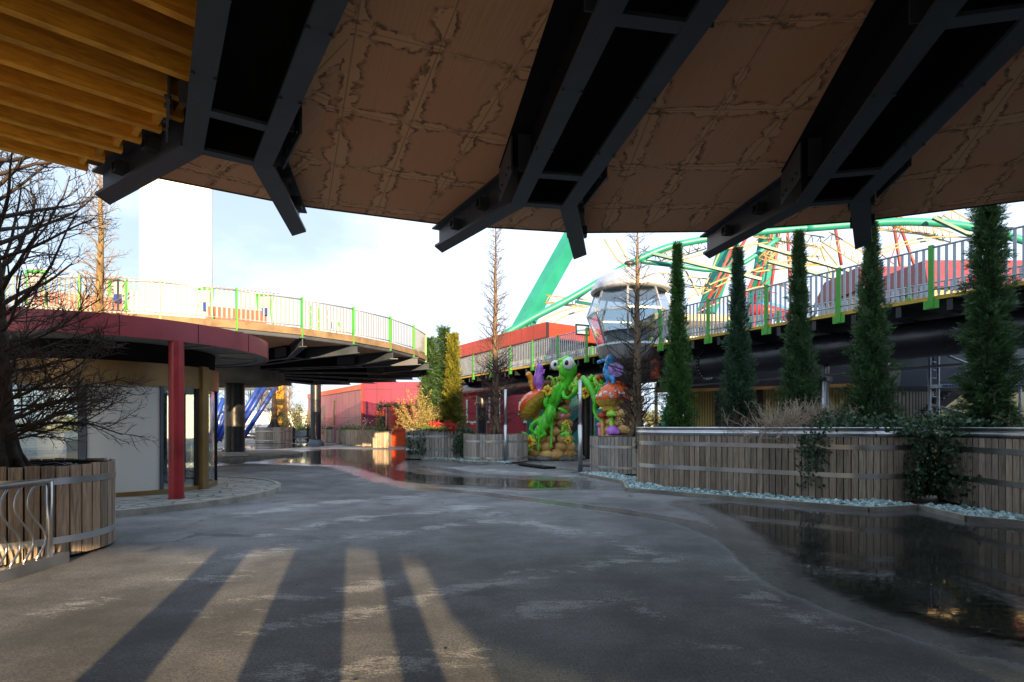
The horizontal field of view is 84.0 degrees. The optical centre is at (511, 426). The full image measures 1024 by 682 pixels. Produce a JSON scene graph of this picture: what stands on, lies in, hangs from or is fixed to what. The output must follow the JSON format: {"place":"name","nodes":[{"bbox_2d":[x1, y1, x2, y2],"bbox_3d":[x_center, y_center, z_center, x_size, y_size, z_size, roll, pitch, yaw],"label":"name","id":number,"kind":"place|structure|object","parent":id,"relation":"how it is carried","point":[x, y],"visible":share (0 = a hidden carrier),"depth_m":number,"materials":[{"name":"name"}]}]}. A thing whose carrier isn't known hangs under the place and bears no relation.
{"place":"outdoors","nodes":[
{"label":"outdoors","id":0,"kind":"place"},
{"bbox_2d":[22,266,284,325],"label":"ride platform","id":1,"kind":"structure","parent":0,"point":[173,305],"depth_m":24.06,"materials":[{"name":"metal"}]},
{"bbox_2d":[25,270,46,305],"bbox_3d":[-18.295,-5.301,21.830,0.839,1.417,0.210,0,0,0],"label":"ride gondola","id":2,"kind":"object","parent":1,"relation":"on","point":[40,272],"visible":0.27,"depth_m":21.82,"materials":[{"name":"green paint"}]},
{"bbox_2d":[108,280,127,312],"bbox_3d":[-16.027,-5.301,23.090,0.839,1.417,0.210,0,0,0],"label":"ride gondola","id":3,"kind":"object","parent":1,"relation":"on","point":[120,291],"visible":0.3,"depth_m":23.08,"materials":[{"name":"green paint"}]},
{"bbox_2d":[195,288,213,318],"bbox_3d":[-13.313,-5.301,24.598,0.839,1.417,0.210,0,0,0],"label":"ride gondola","id":4,"kind":"object","parent":1,"relation":"on","point":[204,299],"visible":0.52,"depth_m":24.52,"materials":[{"name":"green paint"}]},
{"bbox_2d":[256,294,273,323],"bbox_3d":[-11.207,-5.301,25.767,0.839,1.417,0.210,0,0,0],"label":"ride gondola","id":5,"kind":"object","parent":1,"relation":"on","point":[261,301],"visible":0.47,"depth_m":25.68,"materials":[{"name":"green paint"}]},
{"bbox_2d":[139,179,212,437],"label":"white tower","id":6,"kind":"structure","parent":0,"point":[175,231],"depth_m":70.69,"materials":[{"name":"paint"}]},
{"bbox_2d":[116,477,275,508],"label":"stone paving","id":7,"kind":"structure","parent":0,"point":[225,487],"depth_m":11.68,"materials":[{"name":"stone"}]},
{"bbox_2d":[6,308,268,498],"bbox_3d":[-9.000,-0.275,12.900,6.400,3.510,6.400,0,0,0],"label":"round kiosk","id":8,"kind":"object","parent":7,"relation":"on","point":[180,360],"visible":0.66,"depth_m":11.39,"materials":[{"name":"red paint"}]},
{"bbox_2d":[164,392,185,483],"bbox_3d":[-7.269,0.250,12.270,0.076,1.940,0.515,0,0,20],"label":"sliding door","id":9,"kind":"structure","parent":8,"relation":"in","point":[165,394],"depth_m":12.06,"materials":[{"name":"glass"}]},
{"bbox_2d":[307,382,441,445],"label":"magenta building","id":10,"kind":"structure","parent":0,"point":[351,405],"depth_m":46.00,"materials":[{"name":"red paint"}]},
{"bbox_2d":[0,429,1023,681],"bbox_3d":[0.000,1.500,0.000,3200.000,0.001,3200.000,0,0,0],"label":"ground","id":11,"kind":"structure","parent":0,"point":[306,573],"depth_m":4.99,"materials":[{"name":"concrete"}]},
{"bbox_2d":[0,478,68,583],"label":"wavy barrier","id":12,"kind":"object","parent":11,"relation":"on","point":[48,560],"visible":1,"depth_m":5.83,"materials":[{"name":"silver metal"}]},
{"bbox_2d":[0,458,115,567],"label":"round planter","id":13,"kind":"object","parent":11,"relation":"on","point":[84,506],"visible":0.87,"depth_m":6.44,"materials":[{"name":"wood"}]},
{"bbox_2d":[6,462,79,469],"bbox_3d":[-5.796,0.502,6.908,1.287,0.076,1.116,0,0,0],"label":"irrigation hose","id":14,"kind":"object","parent":13,"relation":"on","point":[55,463],"visible":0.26,"depth_m":7.38,"materials":[{"name":"black rubber"}]},
{"bbox_2d":[0,150,159,467],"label":"bare tree","id":15,"kind":"object","parent":13,"relation":"on","point":[12,454],"visible":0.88,"depth_m":6.97,"materials":[{"name":"brown plant"}]},
{"bbox_2d":[64,165,133,455],"bbox_3d":[-10.933,-2.852,15.184,2.337,8.884,1.914,0,0,32],"label":"bare tree","id":16,"kind":"object","parent":11,"relation":"on","point":[100,256],"visible":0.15,"depth_m":15.14,"materials":[{"name":"plant"}]},
{"bbox_2d":[116,476,280,516],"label":"kerb","id":17,"kind":"structure","parent":11,"relation":"on","point":[276,488],"depth_m":10.46,"materials":[{"name":"concrete"}]},
{"bbox_2d":[5,274,432,455],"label":"raised round deck","id":18,"kind":"structure","parent":11,"relation":"on","point":[300,355],"depth_m":21.22,"materials":[{"name":"metal"}]},
{"bbox_2d":[303,303,355,335],"bbox_3d":[-8.364,-4.418,27.114,2.069,2.902,4.564,0,0,16],"label":"stair railing","id":19,"kind":"object","parent":18,"relation":"on","point":[322,320],"visible":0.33,"depth_m":25.02,"materials":[{"name":"white paint"}]},
{"bbox_2d":[167,450,302,461],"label":"traffic island","id":20,"kind":"structure","parent":11,"relation":"on","point":[260,454],"depth_m":27.47,"materials":[{"name":"concrete"}]},
{"bbox_2d":[209,458,271,463],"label":"puddle","id":21,"kind":"object","parent":11,"relation":"on","point":[230,461],"visible":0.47,"depth_m":24.20,"materials":[{"name":"liquid"}]},
{"bbox_2d":[209,386,278,442],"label":"blue ride frame","id":22,"kind":"object","parent":11,"relation":"on","point":[250,405],"visible":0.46,"depth_m":49.84,"materials":[{"name":"paint"}]},
{"bbox_2d":[219,421,269,435],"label":"white hoarding","id":23,"kind":"object","parent":11,"relation":"on","point":[261,423],"visible":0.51,"depth_m":69.92,"materials":[{"name":"grey plastic"}]},
{"bbox_2d":[219,412,306,427],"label":"white hoarding","id":24,"kind":"object","parent":11,"relation":"on","point":[260,418],"visible":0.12,"depth_m":77.92,"materials":[{"name":"grey plastic"}]},
{"bbox_2d":[213,444,332,449],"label":"puddle","id":25,"kind":"object","parent":11,"relation":"on","point":[275,446],"visible":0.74,"depth_m":42.20,"materials":[{"name":"liquid"}]},
{"bbox_2d":[255,427,292,443],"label":"round planter","id":26,"kind":"object","parent":11,"relation":"on","point":[273,435],"visible":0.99,"depth_m":48.72,"materials":[{"name":"wood"}]},
{"bbox_2d":[250,386,292,426],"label":"conifer tree","id":27,"kind":"object","parent":26,"relation":"on","point":[273,413],"visible":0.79,"depth_m":49.79,"materials":[{"name":"yellow plant"}]},
{"bbox_2d":[276,386,287,426],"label":"tree","id":28,"kind":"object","parent":11,"relation":"on","point":[284,391],"depth_m":57.55,"materials":[{"name":"plant"}]},
{"bbox_2d":[278,400,309,439],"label":"shrub","id":29,"kind":"object","parent":11,"relation":"on","point":[293,416],"visible":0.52,"depth_m":55.21,"materials":[{"name":"yellow plant"}]},
{"bbox_2d":[287,383,303,410],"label":"bare tree","id":30,"kind":"object","parent":11,"relation":"on","point":[289,403],"visible":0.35,"depth_m":101.77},
{"bbox_2d":[293,427,309,442],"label":"metal bench","id":31,"kind":"object","parent":11,"relation":"on","point":[298,433],"visible":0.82,"depth_m":52.17,"materials":[{"name":"metal"}]},
{"bbox_2d":[295,423,309,442],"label":"shrub","id":32,"kind":"object","parent":11,"relation":"on","point":[302,427],"visible":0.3,"depth_m":52.64,"materials":[{"name":"green plant"}]},
{"bbox_2d":[307,385,323,444],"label":"black column","id":33,"kind":"structure","parent":11,"relation":"on","point":[315,414],"depth_m":46.65,"materials":[{"name":"metal"}]},
{"bbox_2d":[321,423,333,441],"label":"box planter","id":34,"kind":"object","parent":11,"relation":"on","point":[328,433],"visible":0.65,"depth_m":52.92,"materials":[{"name":"wood"}]},
{"bbox_2d":[16,410,660,431],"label":"hedge","id":35,"kind":"object","parent":11,"relation":"on","point":[651,412],"visible":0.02,"depth_m":147.50,"materials":[{"name":"green plant"}]},
{"bbox_2d":[334,425,347,443],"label":"box planter","id":36,"kind":"object","parent":11,"relation":"on","point":[339,436],"visible":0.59,"depth_m":48.63,"materials":[{"name":"wood"}]},
{"bbox_2d":[338,422,360,444],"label":"box planter","id":37,"kind":"object","parent":11,"relation":"on","point":[347,437],"visible":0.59,"depth_m":44.98,"materials":[{"name":"wood"}]},
{"bbox_2d":[349,417,372,445],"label":"box planter","id":38,"kind":"object","parent":11,"relation":"on","point":[357,437],"visible":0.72,"depth_m":42.84,"materials":[{"name":"wood"}]},
{"bbox_2d":[362,424,376,445],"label":"box planter","id":39,"kind":"object","parent":11,"relation":"on","point":[367,437],"visible":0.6,"depth_m":41.84,"materials":[{"name":"wood"}]},
{"bbox_2d":[368,424,392,447],"bbox_3d":[-9.140,0.627,39.634,1.759,1.702,1.509,0,0,0],"label":"box planter","id":40,"kind":"object","parent":11,"relation":"on","point":[382,439],"visible":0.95,"depth_m":39.11,"materials":[{"name":"wood"}]},
{"bbox_2d":[373,399,418,430],"bbox_3d":[-7.951,-0.259,39.475,3.244,3.518,1.012,0,0,0],"label":"flowering shrub","id":41,"kind":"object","parent":11,"relation":"on","point":[388,405],"depth_m":39.45,"materials":[{"name":"green plant"}]},
{"bbox_2d":[279,449,572,487],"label":"puddle","id":42,"kind":"object","parent":11,"relation":"on","point":[382,462],"visible":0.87,"depth_m":21.73,"materials":[{"name":"liquid"}]},
{"bbox_2d":[405,428,469,459],"bbox_3d":[-3.450,0.794,26.750,3.098,1.412,2.244,0,0,-21],"label":"oval planter","id":43,"kind":"object","parent":11,"relation":"on","point":[438,442],"visible":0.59,"depth_m":25.64,"materials":[{"name":"wood"}]},
{"bbox_2d":[392,389,443,430],"bbox_3d":[-4.372,-0.827,26.068,2.500,2.182,2.233,0,0,0],"label":"golden shrub","id":44,"kind":"object","parent":43,"relation":"on","point":[423,421],"visible":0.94,"depth_m":26.03,"materials":[{"name":"beige plant"}]},
{"bbox_2d":[414,335,441,426],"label":"columnar conifer","id":45,"kind":"object","parent":43,"relation":"on","point":[428,385],"visible":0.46,"depth_m":27.03,"materials":[{"name":"green plant"}]},
{"bbox_2d":[409,423,467,430],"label":"ivy","id":46,"kind":"object","parent":43,"relation":"on","point":[444,427],"visible":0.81,"depth_m":25.56,"materials":[{"name":"green plant"}]},
{"bbox_2d":[403,429,474,455],"bbox_3d":[-3.166,0.727,26.022,3.444,1.250,1.145,0,0,-23],"label":"ivy","id":47,"kind":"object","parent":43,"relation":"hanging from","point":[411,452],"visible":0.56,"depth_m":25.59,"materials":[{"name":"green plant"}]},
{"bbox_2d":[431,324,450,425],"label":"columnar conifer","id":48,"kind":"object","parent":43,"relation":"on","point":[441,350],"visible":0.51,"depth_m":26.92,"materials":[{"name":"green plant"}]},
{"bbox_2d":[444,419,460,433],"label":"red shrub","id":49,"kind":"object","parent":43,"relation":"on","point":[450,425],"visible":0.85,"depth_m":25.66,"materials":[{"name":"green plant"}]},
{"bbox_2d":[438,330,468,426],"bbox_3d":[-2.828,-2.078,26.585,1.478,4.840,1.459,0,0,-35],"label":"columnar conifer","id":50,"kind":"object","parent":43,"relation":"on","point":[452,373],"visible":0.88,"depth_m":26.40,"materials":[{"name":"green plant"}]},
{"bbox_2d":[454,392,483,429],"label":"shrub","id":51,"kind":"object","parent":43,"relation":"on","point":[459,422],"visible":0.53,"depth_m":26.31,"materials":[{"name":"green plant"}]},
{"bbox_2d":[421,458,503,464],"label":"kerb","id":52,"kind":"structure","parent":11,"relation":"on","point":[467,462],"depth_m":22.99,"materials":[{"name":"concrete"}]},
{"bbox_2d":[463,433,527,462],"bbox_3d":[-0.700,0.904,24.400,2.764,1.192,2.763,0,0,0],"label":"round planter","id":53,"kind":"object","parent":11,"relation":"on","point":[483,447],"visible":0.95,"depth_m":23.22,"materials":[{"name":"wood"}]},
{"bbox_2d":[457,426,473,456],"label":"ivy","id":54,"kind":"object","parent":53,"relation":"hanging from","point":[465,431],"visible":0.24,"depth_m":25.62,"materials":[{"name":"green plant"}]},
{"bbox_2d":[466,228,525,434],"bbox_3d":[-0.632,-4.366,24.794,2.706,9.699,2.648,0,0,0],"label":"bare tree","id":55,"kind":"object","parent":53,"relation":"on","point":[495,427],"visible":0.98,"depth_m":24.48,"materials":[{"name":"brown plant"}]},
{"bbox_2d":[504,389,510,463],"bbox_3d":[-0.269,0.000,23.077,0.560,3.000,0.560,0,0,0],"label":"steel pole","id":56,"kind":"object","parent":11,"relation":"on","point":[505,424],"visible":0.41,"depth_m":23.02,"materials":[{"name":"silver metal"}]},
{"bbox_2d":[0,0,1023,258],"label":"round canopy","id":57,"kind":"object","parent":11,"relation":"on","point":[724,124],"visible":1,"depth_m":4.99,"materials":[{"name":"wood"}]},
{"bbox_2d":[438,322,607,433],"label":"red building","id":58,"kind":"structure","parent":11,"relation":"on","point":[540,331],"depth_m":41.36,"materials":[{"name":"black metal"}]},
{"bbox_2d":[442,341,538,385],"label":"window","id":59,"kind":"structure","parent":58,"relation":"in","point":[477,366],"depth_m":43.60,"materials":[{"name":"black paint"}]},
{"bbox_2d":[575,324,589,335],"bbox_3d":[3.029,-4.150,24.546,0.624,0.534,0.489,0,0,0],"label":"floodlight","id":60,"kind":"object","parent":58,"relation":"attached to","point":[579,329],"visible":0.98,"depth_m":24.43,"materials":[{"name":"black metal"}]},
{"bbox_2d":[511,463,555,468],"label":"rubber ramp","id":61,"kind":"structure","parent":11,"relation":"on","point":[536,466],"depth_m":20.77,"materials":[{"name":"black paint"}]},
{"bbox_2d":[527,393,605,444],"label":"teal wall","id":62,"kind":"structure","parent":11,"relation":"on","point":[574,401],"depth_m":35.85,"materials":[{"name":"paint"}]},
{"bbox_2d":[572,380,584,472],"bbox_3d":[2.204,0.000,18.367,0.560,3.000,0.560,0,0,0],"label":"steel pole","id":63,"kind":"object","parent":11,"relation":"on","point":[580,447],"visible":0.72,"depth_m":18.32,"materials":[{"name":"silver metal"}]},
{"bbox_2d":[518,373,644,466],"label":"stone arch","id":64,"kind":"structure","parent":11,"relation":"on","point":[533,404],"depth_m":24.54,"materials":[{"name":"brown stone"}]},
{"bbox_2d":[526,372,534,389],"bbox_3d":[0.849,-1.997,25.084,0.544,0.834,0.291,0,0,-28],"label":"statue","id":65,"kind":"object","parent":64,"relation":"on","point":[529,375],"visible":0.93,"depth_m":24.97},
{"bbox_2d":[533,360,544,389],"bbox_3d":[1.188,-2.220,24.994,0.511,1.393,0.480,0,0,0],"label":"caterpillar statue","id":66,"kind":"object","parent":64,"relation":"on","point":[538,380],"visible":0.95,"depth_m":24.84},
{"bbox_2d":[529,356,600,450],"bbox_3d":[2.465,-0.964,23.884,3.840,4.108,1.146,0,0,44],"label":"mantis statue","id":67,"kind":"object","parent":64,"relation":"on","point":[565,367],"visible":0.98,"depth_m":24.26,"materials":[{"name":"green plastic"}]},
{"bbox_2d":[597,355,623,385],"bbox_3d":[3.693,-2.254,21.895,0.496,1.434,1.146,0,0,-43],"label":"moth statue","id":68,"kind":"object","parent":64,"relation":"on","point":[607,369],"visible":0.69,"depth_m":21.62,"materials":[{"name":"blue paint"}]},
{"bbox_2d":[569,404,599,434],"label":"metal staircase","id":69,"kind":"structure","parent":11,"relation":"on","point":[574,428],"depth_m":30.02,"materials":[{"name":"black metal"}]},
{"bbox_2d":[590,435,636,474],"bbox_3d":[3.950,0.909,18.700,2.764,1.182,2.763,0,0,0],"label":"round planter","id":70,"kind":"object","parent":11,"relation":"on","point":[616,454],"visible":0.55,"depth_m":17.59,"materials":[{"name":"wood"}]},
{"bbox_2d":[595,233,670,437],"bbox_3d":[4.149,-3.329,18.677,2.834,7.726,2.792,0,0,0],"label":"bare tree","id":71,"kind":"object","parent":70,"relation":"on","point":[635,404],"visible":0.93,"depth_m":18.60,"materials":[{"name":"brown plant"}]},
{"bbox_2d":[633,313,729,426],"bbox_3d":[9.750,-2.212,32.000,5.000,7.425,4.000,0,0,-6],"label":"station shelter","id":72,"kind":"object","parent":11,"relation":"on","point":[651,333],"visible":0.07,"depth_m":30.55,"materials":[{"name":"beige paint"}]},
{"bbox_2d":[512,217,914,426],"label":"giant wheel","id":73,"kind":"object","parent":11,"relation":"on","point":[554,270],"visible":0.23,"depth_m":65.85,"materials":[{"name":"teal paint"}]},
{"bbox_2d":[425,457,1023,519],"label":"glass gravel","id":74,"kind":"structure","parent":11,"relation":"on","point":[633,482],"depth_m":10.93,"materials":[{"name":"gravel"}]},
{"bbox_2d":[459,225,1023,458],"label":"raised walkway","id":75,"kind":"structure","parent":11,"relation":"on","point":[923,326],"depth_m":16.53,"materials":[{"name":"grey metal"}]},
{"bbox_2d":[586,260,671,388],"bbox_3d":[4.620,-3.900,22.300,3.174,5.200,3.174,0,0,-8],"label":"observation cabin","id":76,"kind":"object","parent":75,"relation":"on","point":[603,285],"visible":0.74,"depth_m":21.51,"materials":[{"name":"grey metal"}]},
{"bbox_2d":[586,290,600,345],"bbox_3d":[3.295,-4.170,22.135,0.494,2.160,1.329,0,0,-8],"label":"window frame","id":77,"kind":"structure","parent":76,"relation":"in","point":[594,302],"depth_m":22.39,"materials":[{"name":"grey metal"}]},
{"bbox_2d":[588,297,607,340],"bbox_3d":[3.567,-4.170,23.122,0.494,2.160,1.327,0,0,37],"label":"window frame","id":78,"kind":"structure","parent":76,"relation":"in","point":[603,316],"depth_m":23.52,"materials":[{"name":"grey metal"}]},
{"bbox_2d":[595,286,626,342],"bbox_3d":[3.799,-4.170,21.247,1.327,2.160,0.494,0,0,37],"label":"window frame","id":79,"kind":"structure","parent":76,"relation":"in","point":[600,296],"depth_m":21.46,"materials":[{"name":"grey metal"}]},
{"bbox_2d":[603,299,632,327],"bbox_3d":[4.456,-4.170,23.625,1.327,2.160,0.494,0,0,-8],"label":"window frame","id":80,"kind":"structure","parent":76,"relation":"in","point":[631,323],"depth_m":23.77,"materials":[{"name":"grey metal"}]},
{"bbox_2d":[627,285,661,340],"bbox_3d":[4.784,-4.170,20.974,1.327,2.160,0.494,0,0,-8],"label":"window frame","id":81,"kind":"structure","parent":76,"relation":"in","point":[634,285],"depth_m":20.81,"materials":[{"name":"grey metal"}]},
{"bbox_2d":[631,296,659,341],"bbox_3d":[5.441,-4.170,23.353,1.327,2.160,0.494,0,0,37],"label":"window frame","id":82,"kind":"structure","parent":76,"relation":"in","point":[656,301],"depth_m":23.11,"materials":[{"name":"grey metal"}]},
{"bbox_2d":[652,286,668,340],"bbox_3d":[5.673,-4.170,21.479,0.494,2.160,1.327,0,0,37],"label":"window frame","id":83,"kind":"structure","parent":76,"relation":"in","point":[662,289],"depth_m":21.04,"materials":[{"name":"grey metal"}]},
{"bbox_2d":[501,210,1021,333],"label":"coaster","id":84,"kind":"object","parent":11,"relation":"on","point":[959,226],"visible":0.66,"depth_m":47.84,"materials":[{"name":"teal paint"}]},
{"bbox_2d":[636,427,918,501],"bbox_3d":[5.855,0.757,13.450,6.170,1.485,2.490,0,0,41],"label":"long planter","id":85,"kind":"object","parent":11,"relation":"on","point":[864,462],"visible":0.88,"depth_m":12.06,"materials":[{"name":"wood"}]},
{"bbox_2d":[655,240,700,426],"bbox_3d":[4.290,-2.234,14.804,1.177,5.263,1.194,0,0,27],"label":"columnar conifer","id":86,"kind":"object","parent":85,"relation":"on","point":[678,387],"visible":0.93,"depth_m":14.73,"materials":[{"name":"green plant"}]},
{"bbox_2d":[713,245,765,426],"bbox_3d":[5.489,-2.013,13.745,1.185,4.805,1.195,0,0,36],"label":"columnar conifer","id":87,"kind":"object","parent":85,"relation":"on","point":[737,369],"visible":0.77,"depth_m":13.63,"materials":[{"name":"green plant"}]},
{"bbox_2d":[715,407,787,436],"bbox_3d":[5.522,-0.070,12.949,2.045,0.761,1.198,0,0,0],"label":"dry shrub","id":88,"kind":"object","parent":85,"relation":"on","point":[732,424],"visible":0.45,"depth_m":12.92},
{"bbox_2d":[770,228,829,426],"bbox_3d":[6.488,-2.057,12.884,1.238,4.926,1.242,0,0,-33],"label":"columnar conifer","id":89,"kind":"object","parent":85,"relation":"on","point":[799,359],"visible":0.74,"depth_m":12.79,"materials":[{"name":"green plant"}]},
{"bbox_2d":[722,396,882,447],"bbox_3d":[6.200,-0.117,12.113,3.574,1.195,1.867,0,0,0],"label":"dry shrub","id":90,"kind":"object","parent":85,"relation":"on","point":[792,416],"visible":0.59,"depth_m":12.09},
{"bbox_2d":[790,431,832,488],"bbox_3d":[6.081,0.680,11.578,0.797,1.194,0.152,0,0,39],"label":"ivy","id":91,"kind":"object","parent":85,"relation":"hanging from","point":[805,441],"visible":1,"depth_m":11.56,"materials":[{"name":"green plant"}]},
{"bbox_2d":[816,406,862,426],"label":"green shrub","id":92,"kind":"object","parent":85,"relation":"on","point":[843,408],"visible":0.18,"depth_m":11.69,"materials":[{"name":"green plant"}]},
{"bbox_2d":[833,220,908,425],"bbox_3d":[7.580,-1.983,11.896,1.411,4.750,1.481,0,0,-18],"label":"columnar conifer","id":93,"kind":"object","parent":85,"relation":"on","point":[871,379],"visible":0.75,"depth_m":11.82,"materials":[{"name":"green plant"}]},
{"bbox_2d":[796,405,1019,438],"bbox_3d":[7.609,-0.104,11.437,3.348,0.696,2.905,0,0,0],"label":"ivy","id":94,"kind":"object","parent":85,"relation":"on","point":[930,420],"visible":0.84,"depth_m":11.01,"materials":[{"name":"green plant"}]},
{"bbox_2d":[656,364,941,463],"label":"timber hall","id":95,"kind":"structure","parent":11,"relation":"on","point":[706,405],"depth_m":25.64,"materials":[{"name":"brown wood"}]},
{"bbox_2d":[578,472,1023,526],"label":"kerb","id":96,"kind":"structure","parent":11,"relation":"on","point":[979,519],"depth_m":10.33,"materials":[{"name":"concrete"}]},
{"bbox_2d":[707,503,1023,646],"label":"puddle","id":97,"kind":"object","parent":11,"relation":"on","point":[878,561],"visible":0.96,"depth_m":6.25,"materials":[{"name":"liquid"}]},
{"bbox_2d":[886,391,933,459],"bbox_3d":[15.547,-0.150,22.600,2.500,3.300,2.500,0,0,0],"label":"slatted booth","id":98,"kind":"object","parent":11,"relation":"on","point":[917,401],"depth_m":21.65,"materials":[{"name":"brown metal"}]},
{"bbox_2d":[920,391,961,410],"bbox_3d":[16.205,-1.449,21.360,1.430,1.908,0.780,0,0,0],"label":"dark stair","id":99,"kind":"object","parent":11,"relation":"on","point":[947,398],"visible":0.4,"depth_m":20.98,"materials":[{"name":"black metal"}]},
{"bbox_2d":[884,369,1023,391],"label":"dark bridge","id":100,"kind":"structure","parent":11,"relation":"on","point":[913,380],"depth_m":18.66,"materials":[{"name":"grey metal"}]},
{"bbox_2d":[928,355,1023,463],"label":"scaffold","id":101,"kind":"object","parent":11,"relation":"on","point":[937,385],"visible":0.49,"depth_m":16.17,"materials":[{"name":"metal"}]},
{"bbox_2d":[888,349,1023,369],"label":"steel girder","id":102,"kind":"object","parent":101,"relation":"attached to","point":[915,362],"visible":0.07,"depth_m":16.84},
{"bbox_2d":[936,427,1023,514],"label":"long planter","id":103,"kind":"object","parent":11,"relation":"on","point":[996,454],"visible":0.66,"depth_m":10.01,"materials":[{"name":"wood"}]},
{"bbox_2d":[902,428,984,504],"bbox_3d":[8.412,0.723,11.403,1.439,1.433,2.460,0,0,17],"label":"ivy","id":104,"kind":"object","parent":103,"relation":"hanging from","point":[930,481],"visible":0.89,"depth_m":10.95,"materials":[{"name":"green plant"}]},
{"bbox_2d":[939,204,1023,426],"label":"loose conifer","id":105,"kind":"object","parent":103,"relation":"on","point":[989,346],"visible":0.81,"depth_m":10.90,"materials":[{"name":"green plant"}]},
{"bbox_2d":[0,150,1023,426],"label":"sky","id":106,"kind":"structure","parent":0,"point":[386,267],"materials":[{"name":"white"}]},
{"bbox_2d":[749,302,787,326],"bbox_3d":[15.419,-3.001,34.125,2.505,9.003,0.950,0,0,0],"label":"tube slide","id":107,"kind":"object","parent":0,"point":[759,308],"visible":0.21,"depth_m":33.77,"materials":[{"name":"red paint"}]},
{"bbox_2d":[813,266,907,315],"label":"red roof house","id":108,"kind":"structure","parent":0,"point":[847,284],"depth_m":37.78,"materials":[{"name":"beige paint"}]},
{"bbox_2d":[880,260,1023,426],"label":"red roof house","id":109,"kind":"structure","parent":0,"point":[958,268],"depth_m":30.36,"materials":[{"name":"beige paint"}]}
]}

